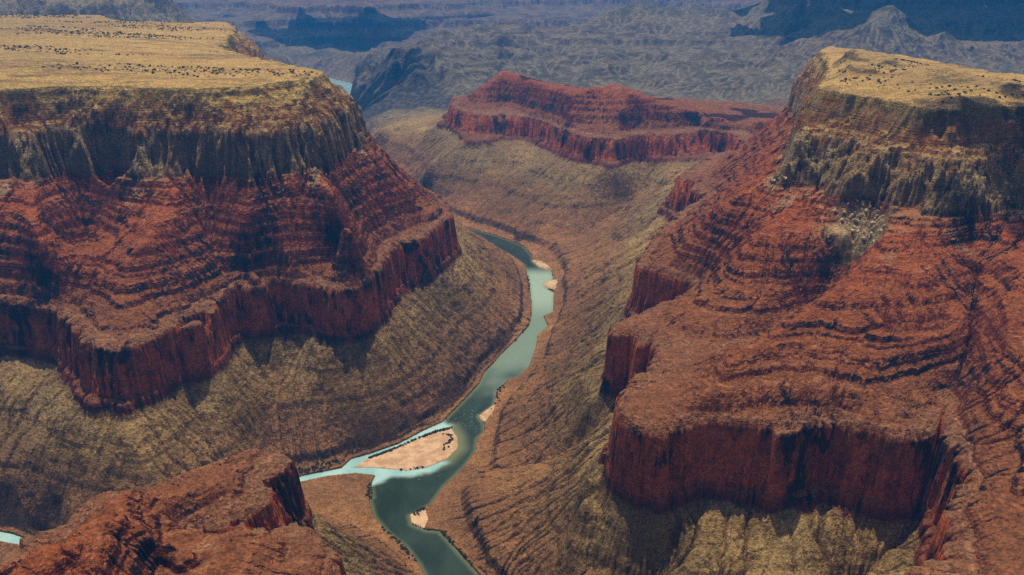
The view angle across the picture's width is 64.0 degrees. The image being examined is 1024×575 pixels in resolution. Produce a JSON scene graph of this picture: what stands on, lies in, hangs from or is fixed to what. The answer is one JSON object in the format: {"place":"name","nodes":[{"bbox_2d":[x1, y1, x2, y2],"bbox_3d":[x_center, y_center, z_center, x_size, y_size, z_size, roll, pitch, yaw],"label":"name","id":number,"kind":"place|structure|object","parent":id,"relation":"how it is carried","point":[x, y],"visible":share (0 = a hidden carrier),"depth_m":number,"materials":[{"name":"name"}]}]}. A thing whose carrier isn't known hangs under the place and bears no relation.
{"place":"outdoors","nodes":[
{"label":"outdoors","id":0,"kind":"place"},
{"bbox_2d":[0,0,266,57],"bbox_3d":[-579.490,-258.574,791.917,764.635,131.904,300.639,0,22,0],"label":"cliff","id":1,"kind":"structure","parent":0,"point":[153,10],"depth_m":777.64,"materials":[{"name":"stone"}]},
{"bbox_2d":[0,422,448,544],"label":"river","id":2,"kind":"structure","parent":0,"point":[15,539],"depth_m":240.19,"materials":[{"name":"liquid"}]},
{"bbox_2d":[1,54,553,571],"bbox_3d":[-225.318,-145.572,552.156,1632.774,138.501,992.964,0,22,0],"label":"terrain","id":3,"kind":"structure","parent":0,"point":[397,144],"depth_m":587.69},
{"bbox_2d":[0,448,423,574],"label":"rock ridge","id":4,"kind":"object","parent":3,"relation":"on","point":[254,511],"visible":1,"depth_m":143.80,"materials":[{"name":"red stone"}]},
{"bbox_2d":[0,14,531,537],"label":"mesa","id":5,"kind":"structure","parent":3,"relation":"on","point":[304,270],"depth_m":256.12,"materials":[{"name":"brown stone"}]},
{"bbox_2d":[0,13,1023,95],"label":"shrubbery","id":6,"kind":"object","parent":5,"relation":"on","point":[107,35],"visible":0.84,"depth_m":417.56,"materials":[{"name":"green plant"}]},
{"bbox_2d":[354,428,457,469],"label":"sandbar","id":7,"kind":"structure","parent":3,"relation":"on","point":[427,451],"depth_m":247.51,"materials":[{"name":"beige sand"}]},
{"bbox_2d":[298,277,531,564],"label":"undergrowth","id":8,"kind":"object","parent":3,"relation":"on","point":[417,467],"visible":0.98,"depth_m":241.24,"materials":[{"name":"green plant"}]},
{"bbox_2d":[410,510,427,528],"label":"sandbar","id":9,"kind":"structure","parent":3,"relation":"on","point":[421,519],"depth_m":219.27,"materials":[{"name":"beige sand"}]},
{"bbox_2d":[479,399,496,420],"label":"sandbar","id":10,"kind":"structure","parent":3,"relation":"on","point":[483,416],"depth_m":269.53,"materials":[{"name":"beige sand"}]},
{"bbox_2d":[532,260,551,269],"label":"sandbar","id":11,"kind":"structure","parent":3,"relation":"on","point":[541,264],"depth_m":399.29,"materials":[{"name":"beige sand"}]},
{"bbox_2d":[544,279,557,288],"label":"sandbar","id":12,"kind":"structure","parent":3,"relation":"on","point":[551,284],"depth_m":375.20,"materials":[{"name":"beige sand"}]},
{"bbox_2d":[399,71,784,266],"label":"butte","id":13,"kind":"object","parent":3,"relation":"on","point":[549,174],"visible":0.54,"depth_m":469.37,"materials":[{"name":"brown stone"}]},
{"bbox_2d":[412,46,1023,574],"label":"mesa","id":14,"kind":"structure","parent":3,"relation":"on","point":[738,366],"depth_m":196.08,"materials":[{"name":"red stone"}]},
{"bbox_2d":[350,51,450,120],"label":"hill","id":15,"kind":"structure","parent":0,"point":[388,82],"depth_m":724.43,"materials":[{"name":"grey stone"}]},
{"bbox_2d":[304,78,553,574],"bbox_3d":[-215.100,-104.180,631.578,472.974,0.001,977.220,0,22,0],"label":"river","id":16,"kind":"structure","parent":0,"point":[398,498],"depth_m":242.55,"materials":[{"name":"liquid"}]},
{"bbox_2d":[173,0,777,83],"bbox_3d":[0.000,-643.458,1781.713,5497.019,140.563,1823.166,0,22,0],"label":"mountains","id":17,"kind":"structure","parent":0,"point":[337,39],"depth_m":1238.15,"materials":[{"name":"stone"}]},
{"bbox_2d":[288,0,1023,138],"bbox_3d":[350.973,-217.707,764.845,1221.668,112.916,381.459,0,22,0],"label":"hills","id":18,"kind":"structure","parent":0,"point":[765,55],"depth_m":771.98,"materials":[{"name":"stone"}]}
]}

